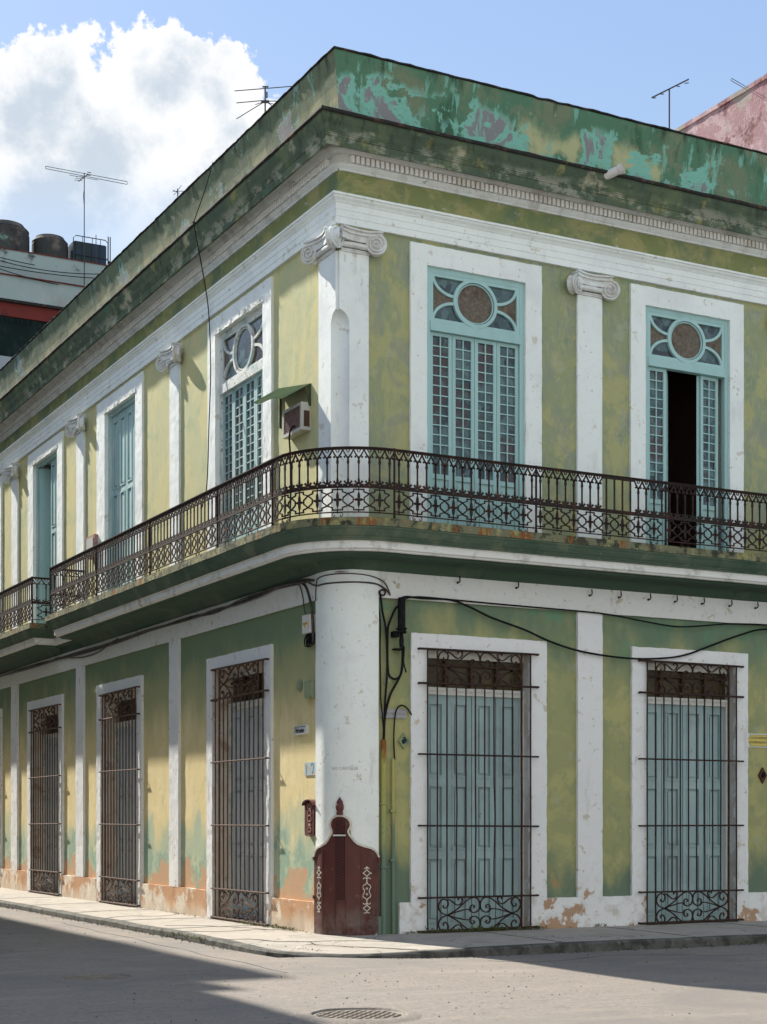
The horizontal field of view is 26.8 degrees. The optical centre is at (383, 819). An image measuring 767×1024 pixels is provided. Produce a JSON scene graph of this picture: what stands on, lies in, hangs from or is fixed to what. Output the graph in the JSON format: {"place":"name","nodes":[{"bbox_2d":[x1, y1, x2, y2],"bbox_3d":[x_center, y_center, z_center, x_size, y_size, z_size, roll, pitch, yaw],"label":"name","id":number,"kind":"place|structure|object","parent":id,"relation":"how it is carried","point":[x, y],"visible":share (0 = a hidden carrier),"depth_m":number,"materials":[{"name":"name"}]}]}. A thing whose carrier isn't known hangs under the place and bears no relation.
{"place":"outdoors","nodes":[
{"label":"outdoors","id":0,"kind":"place"},
{"bbox_2d":[0,247,106,368],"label":"building","id":1,"kind":"structure","parent":0,"point":[30,309],"depth_m":45.91,"materials":[{"name":"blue paint"}]},
{"bbox_2d":[0,219,29,251],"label":"water tank","id":2,"kind":"object","parent":1,"relation":"on","point":[14,235],"visible":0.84,"depth_m":46.92,"materials":[{"name":"black plastic"}]},
{"bbox_2d":[0,257,93,284],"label":"wall wires","id":3,"kind":"object","parent":1,"relation":"attached to","point":[37,272],"depth_m":45.68,"materials":[{"name":"black rubber"}]},
{"bbox_2d":[31,233,67,257],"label":"water tank","id":4,"kind":"object","parent":1,"relation":"on","point":[51,244],"visible":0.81,"depth_m":47.65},
{"bbox_2d":[68,235,107,264],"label":"water tank","id":5,"kind":"object","parent":1,"relation":"on","point":[95,253],"visible":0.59,"depth_m":48.16,"materials":[{"name":"blue plastic"}]},
{"bbox_2d":[108,237,110,264],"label":"steel rods","id":6,"kind":"object","parent":1,"relation":"attached to","point":[108,250],"visible":0.35,"depth_m":46.83,"materials":[{"name":"metal"}]},
{"bbox_2d":[0,907,766,1023],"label":"road","id":7,"kind":"structure","parent":0,"point":[734,991],"depth_m":16.72,"materials":[{"name":"grey asphalt"}]},
{"bbox_2d":[297,1007,421,1023],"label":"manhole cover","id":8,"kind":"object","parent":7,"relation":"on","point":[347,1015],"visible":1,"depth_m":13.81,"materials":[{"name":"metal"}]},
{"bbox_2d":[0,900,766,957],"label":"kerb","id":9,"kind":"structure","parent":7,"relation":"on","point":[613,945],"depth_m":21.67,"materials":[{"name":"concrete"}]},
{"bbox_2d":[0,906,766,1023],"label":"grit","id":10,"kind":"object","parent":7,"relation":"on","point":[340,957],"visible":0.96,"depth_m":22.01,"materials":[{"name":"gravel"}]},
{"bbox_2d":[64,923,752,972],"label":"road cracks","id":11,"kind":"object","parent":7,"relation":"on","point":[506,961],"visible":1,"depth_m":20.57,"materials":[{"name":"asphalt"}]},
{"bbox_2d":[675,74,766,152],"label":"pink building","id":12,"kind":"structure","parent":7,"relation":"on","point":[738,118],"depth_m":36.19,"materials":[{"name":"paint"}]},
{"bbox_2d":[0,887,766,953],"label":"pavement","id":13,"kind":"structure","parent":0,"point":[362,944],"depth_m":23.09,"materials":[{"name":"concrete"}]},
{"bbox_2d":[0,897,765,949],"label":"pavement cracks","id":14,"kind":"object","parent":13,"relation":"on","point":[310,941],"visible":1,"depth_m":23.42,"materials":[{"name":"concrete"}]},
{"bbox_2d":[0,46,766,934],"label":"corner building","id":15,"kind":"structure","parent":13,"relation":"on","point":[512,336],"depth_m":24.59,"materials":[{"name":"green paint"}]},
{"bbox_2d":[0,476,2,633],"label":"window","id":16,"kind":"structure","parent":15,"relation":"in","point":[1,483],"depth_m":38.68,"materials":[{"name":"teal paint"}]},
{"bbox_2d":[0,709,2,886],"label":"door","id":17,"kind":"structure","parent":15,"relation":"in","point":[1,710],"depth_m":38.68,"materials":[{"name":"white paint"}]},
{"bbox_2d":[27,694,63,896],"bbox_3d":[-7.281,-0.401,35.456,0.526,4.550,2.754,0,0,-28],"label":"door","id":18,"kind":"structure","parent":15,"relation":"in","point":[45,716],"depth_m":35.79,"materials":[{"name":"white paint"}]},
{"bbox_2d":[28,431,63,622],"bbox_3d":[-7.070,-6.176,35.554,0.877,4.157,2.709,0,0,-28],"label":"window","id":19,"kind":"structure","parent":15,"relation":"in","point":[45,485],"depth_m":36.07,"materials":[{"name":"teal paint"}]},
{"bbox_2d":[45,166,127,284],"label":"roof antenna","id":20,"kind":"object","parent":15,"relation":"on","point":[84,198],"visible":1,"depth_m":46.37,"materials":[{"name":"metal"}]},
{"bbox_2d":[55,638,118,658],"bbox_3d":[-6.044,-3.382,32.647,0.025,0.182,4.202,0,0,-28],"label":"cable","id":21,"kind":"object","parent":15,"relation":"attached to","point":[93,653],"visible":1,"depth_m":32.17,"materials":[{"name":"black rubber"}]},
{"bbox_2d":[86,534,97,559],"bbox_3d":[-5.806,-5.455,32.202,0.132,0.430,0.530,0,0,-28],"label":"air conditioner","id":22,"kind":"object","parent":15,"relation":"attached to","point":[91,540],"visible":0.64,"depth_m":32.06,"materials":[{"name":"white metal"}]},
{"bbox_2d":[96,371,143,594],"bbox_3d":[-4.919,-6.176,30.946,0.400,4.157,2.727,0,0,-28],"label":"window","id":23,"kind":"structure","parent":15,"relation":"in","point":[120,416],"depth_m":31.13,"materials":[{"name":"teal paint"}]},
{"bbox_2d":[96,675,143,907],"bbox_3d":[-4.917,-0.402,30.955,0.525,4.551,2.707,0,0,-28],"label":"door","id":24,"kind":"structure","parent":15,"relation":"in","point":[120,703],"depth_m":31.24,"materials":[{"name":"white paint"}]},
{"bbox_2d":[0,578,314,676],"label":"cable bundle","id":25,"kind":"object","parent":15,"relation":"attached to","point":[252,597],"visible":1,"depth_m":27.98,"materials":[{"name":"black rubber"}]},
{"bbox_2d":[192,162,212,507],"bbox_3d":[-2.935,-7.788,25.883,0.315,5.828,1.403,0,0,2],"label":"hanging wire","id":26,"kind":"object","parent":15,"relation":"hanging from","point":[209,328],"visible":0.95,"depth_m":26.23,"materials":[{"name":"black rubber"}]},
{"bbox_2d":[206,644,273,926],"bbox_3d":[-2.158,-0.402,25.707,0.526,4.553,2.663,0,0,-28],"label":"door","id":27,"kind":"structure","parent":15,"relation":"in","point":[239,685],"depth_m":25.99,"materials":[{"name":"white paint"}]},
{"bbox_2d":[207,276,273,550],"bbox_3d":[-2.157,-6.176,25.687,0.402,4.155,2.628,0,0,-28],"label":"window","id":28,"kind":"structure","parent":15,"relation":"in","point":[241,430],"depth_m":25.71,"materials":[{"name":"white paint"}]},
{"bbox_2d":[234,86,290,118],"bbox_3d":[-2.015,-11.194,27.250,1.008,2.429,0.052,0,0,-1],"label":"roof antenna","id":29,"kind":"object","parent":15,"relation":"on","point":[264,101],"visible":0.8,"depth_m":27.24,"materials":[{"name":"metal"}]},
{"bbox_2d":[253,383,310,428],"bbox_3d":[-1.510,-6.194,23.696,0.440,0.628,1.165,0,0,-28],"label":"metal hood","id":30,"kind":"object","parent":15,"relation":"attached to","point":[282,393],"visible":1,"depth_m":23.69,"materials":[{"name":"green metal"}]},
{"bbox_2d":[282,401,310,439],"bbox_3d":[-1.264,-5.830,23.561,0.170,0.400,0.674,0,0,-28],"label":"air conditioner","id":31,"kind":"object","parent":15,"relation":"attached to","point":[298,416],"visible":1,"depth_m":23.41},
{"bbox_2d":[288,426,294,520],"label":"power cable","id":32,"kind":"object","parent":31,"relation":"hanging from","point":[290,465],"visible":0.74,"depth_m":23.43,"materials":[{"name":"black rubber"}]},
{"bbox_2d":[296,679,302,691],"bbox_3d":[-1.241,-1.970,23.603,0.050,0.189,0.189,0,0,-28],"label":"round cap","id":33,"kind":"object","parent":15,"relation":"attached to","point":[299,685],"visible":1,"depth_m":23.57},
{"bbox_2d":[294,725,308,734],"bbox_3d":[-1.203,-1.312,23.542,0.039,0.135,0.425,0,0,-28],"label":"street sign","id":34,"kind":"object","parent":15,"relation":"attached to","point":[301,730],"visible":1,"depth_m":23.49,"materials":[{"name":"metal"}]},
{"bbox_2d":[299,585,305,614],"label":"cable","id":35,"kind":"object","parent":15,"relation":"attached to","point":[303,599],"visible":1,"depth_m":23.37,"materials":[{"name":"black rubber"}]},
{"bbox_2d":[300,583,314,642],"bbox_3d":[-1.105,-3.003,23.262,0.047,0.948,0.429,0,0,-30],"label":"cable","id":36,"kind":"object","parent":15,"relation":"attached to","point":[310,604],"visible":1,"depth_m":23.11,"materials":[{"name":"black rubber"}]},
{"bbox_2d":[302,799,315,836],"bbox_3d":[-1.057,-0.029,23.209,0.100,0.535,0.363,0,0,-28],"label":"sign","id":37,"kind":"object","parent":15,"relation":"attached to","point":[310,813],"visible":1,"depth_m":23.16,"materials":[{"name":"red metal"}]},
{"bbox_2d":[302,614,315,647],"bbox_3d":[-1.062,-2.719,23.207,0.104,0.474,0.309,0,0,-28],"label":"meter box","id":38,"kind":"object","parent":15,"relation":"attached to","point":[306,625],"visible":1,"depth_m":23.18,"materials":[{"name":"white plastic"}]},
{"bbox_2d":[304,680,315,698],"bbox_3d":[-1.058,-1.880,23.217,0.087,0.264,0.266,0,0,-28],"label":"junction box","id":39,"kind":"object","parent":15,"relation":"attached to","point":[309,688],"visible":1,"depth_m":23.15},
{"bbox_2d":[305,762,315,775],"bbox_3d":[-1.057,-0.740,23.291,0.014,0.190,0.375,0,0,-28],"label":"number tile","id":40,"kind":"object","parent":15,"relation":"attached to","point":[310,768],"visible":1,"depth_m":23.27,"materials":[{"name":"white ceramic"}]},
{"bbox_2d":[312,797,380,935],"bbox_3d":[-0.575,0.672,22.725,1.029,1.995,0.366,0,0,18],"label":"iron corner guard","id":41,"kind":"object","parent":15,"relation":"attached to","point":[345,896],"visible":0.98,"depth_m":22.63,"materials":[{"name":"red paint"}]},
{"bbox_2d":[308,581,390,594],"bbox_3d":[-0.550,-3.297,22.814,1.251,0.248,0.420,0,0,18],"label":"cable","id":42,"kind":"object","parent":15,"relation":"attached to","point":[351,582],"visible":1,"depth_m":22.67,"materials":[{"name":"black rubber"}]},
{"bbox_2d":[315,573,389,600],"bbox_3d":[-0.466,-3.298,22.753,1.099,0.337,0.334,0,0,10],"label":"cable","id":43,"kind":"object","parent":15,"relation":"attached to","point":[347,573],"visible":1,"depth_m":22.72,"materials":[{"name":"black rubber"}]},
{"bbox_2d":[379,609,382,725],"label":"cable","id":44,"kind":"object","parent":15,"relation":"attached to","point":[380,667],"visible":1,"depth_m":22.78,"materials":[{"name":"black rubber"}]},
{"bbox_2d":[377,740,388,934],"bbox_3d":[0.001,0.253,22.773,0.203,2.775,0.107,0,0,-28],"label":"conduit pipe","id":45,"kind":"object","parent":15,"relation":"attached to","point":[383,803],"visible":0.91,"depth_m":22.74,"materials":[{"name":"green metal"}]},
{"bbox_2d":[379,592,387,739],"bbox_3d":[-0.006,-2.158,22.760,0.166,2.120,0.049,0,0,-36],"label":"cable","id":46,"kind":"object","parent":15,"relation":"attached to","point":[386,638],"visible":1,"depth_m":22.77,"materials":[{"name":"black rubber"}]},
{"bbox_2d":[383,676,391,685],"bbox_3d":[0.065,-1.970,22.837,0.140,0.138,0.052,0,0,-28],"label":"round cap","id":47,"kind":"object","parent":15,"relation":"attached to","point":[389,681],"visible":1,"depth_m":22.83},
{"bbox_2d":[389,759,396,933],"bbox_3d":[0.135,0.375,22.866,0.100,2.490,0.066,0,0,-28],"label":"conduit pipe","id":48,"kind":"object","parent":15,"relation":"attached to","point":[392,811],"visible":1,"depth_m":22.84,"materials":[{"name":"green metal"}]},
{"bbox_2d":[380,708,406,718],"bbox_3d":[0.141,-1.512,22.892,0.415,0.135,0.024,0,0,-28],"label":"street sign","id":49,"kind":"object","parent":15,"relation":"attached to","point":[401,713],"visible":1,"depth_m":22.89,"materials":[{"name":"white metal"}]},
{"bbox_2d":[391,597,406,650],"bbox_3d":[0.231,-2.777,22.831,0.178,0.735,0.218,0,0,-28],"label":"cable splice","id":50,"kind":"object","parent":15,"relation":"attached to","point":[401,629],"visible":1,"depth_m":22.77,"materials":[{"name":"black plastic"}]},
{"bbox_2d":[382,647,403,739],"bbox_3d":[0.136,-1.783,22.830,0.316,1.369,0.112,0,0,-10],"label":"cable","id":51,"kind":"object","parent":50,"relation":"attached to","point":[398,679],"visible":1,"depth_m":22.82,"materials":[{"name":"black rubber"}]},
{"bbox_2d":[387,605,404,679],"bbox_3d":[0.185,-2.517,22.820,0.281,1.068,0.108,0,0,-28],"label":"cable","id":52,"kind":"object","parent":50,"relation":"attached to","point":[388,625],"visible":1,"depth_m":22.80,"materials":[{"name":"black rubber"}]},
{"bbox_2d":[393,705,411,758],"bbox_3d":[0.273,-1.245,22.922,0.303,0.791,0.047,0,0,-28],"label":"cable","id":53,"kind":"object","parent":15,"relation":"attached to","point":[394,727],"visible":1,"depth_m":22.86,"materials":[{"name":"black rubber"}]},
{"bbox_2d":[398,733,408,748],"bbox_3d":[0.290,-1.125,22.957,0.180,0.240,0.050,0,0,-28],"label":"diamond plaque","id":54,"kind":"object","parent":15,"relation":"attached to","point":[403,740],"visible":1,"depth_m":22.94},
{"bbox_2d":[409,242,541,532],"bbox_3d":[1.295,-6.176,23.655,2.238,4.158,0.348,0,0,-28],"label":"window","id":55,"kind":"structure","parent":15,"relation":"in","point":[470,398],"depth_m":23.56,"materials":[{"name":"teal paint"}]},
{"bbox_2d":[409,633,546,932],"bbox_3d":[1.358,-0.401,23.637,2.318,4.550,0.406,0,0,-28],"label":"door","id":56,"kind":"structure","parent":15,"relation":"in","point":[478,741],"depth_m":23.69,"materials":[{"name":"white paint"}]},
{"bbox_2d":[402,596,766,659],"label":"cable","id":57,"kind":"object","parent":15,"relation":"attached to","point":[507,623],"visible":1,"depth_m":24.22,"materials":[{"name":"black rubber"}]},
{"bbox_2d":[405,596,766,627],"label":"cable","id":58,"kind":"object","parent":15,"relation":"attached to","point":[596,613],"visible":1,"depth_m":24.43,"materials":[{"name":"black rubber"}]},
{"bbox_2d":[468,283,743,552],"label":"window","id":59,"kind":"structure","parent":15,"relation":"in","point":[686,351],"depth_m":25.55,"materials":[{"name":"teal paint"}]},
{"bbox_2d":[604,163,624,179],"bbox_3d":[3.377,-9.651,24.087,0.462,0.267,0.151,0,0,22],"label":"drain pipe","id":60,"kind":"object","parent":15,"relation":"attached to","point":[618,169],"visible":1,"depth_m":24.01,"materials":[{"name":"white plastic"}]},
{"bbox_2d":[651,79,688,127],"bbox_3d":[4.806,-11.206,27.034,0.632,2.452,0.030,0,0,0],"label":"roof antenna","id":61,"kind":"object","parent":15,"relation":"on","point":[660,93],"visible":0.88,"depth_m":27.03,"materials":[{"name":"metal"}]},
{"bbox_2d":[630,646,747,925],"bbox_3d":[4.775,-0.402,25.432,2.293,4.547,0.407,0,0,-28],"label":"door","id":62,"kind":"structure","parent":15,"relation":"in","point":[689,713],"depth_m":25.50,"materials":[{"name":"white paint"}]},
{"bbox_2d":[748,733,766,747],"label":"yellow sign","id":63,"kind":"object","parent":15,"relation":"attached to","point":[757,740],"visible":1,"depth_m":25.98,"materials":[{"name":"metal"}]},
{"bbox_2d":[758,767,766,782],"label":"diamond plaque","id":64,"kind":"object","parent":15,"relation":"attached to","point":[762,775],"visible":1,"depth_m":26.01,"materials":[{"name":"red metal"}]},
{"bbox_2d":[53,912,755,950],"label":"weeds","id":65,"kind":"object","parent":13,"relation":"on","point":[464,930],"visible":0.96,"depth_m":23.44,"materials":[{"name":"green plant"}]},
{"bbox_2d":[0,0,766,264],"label":"sky","id":66,"kind":"structure","parent":0,"point":[140,93],"materials":[{"name":"blue"}]}
]}

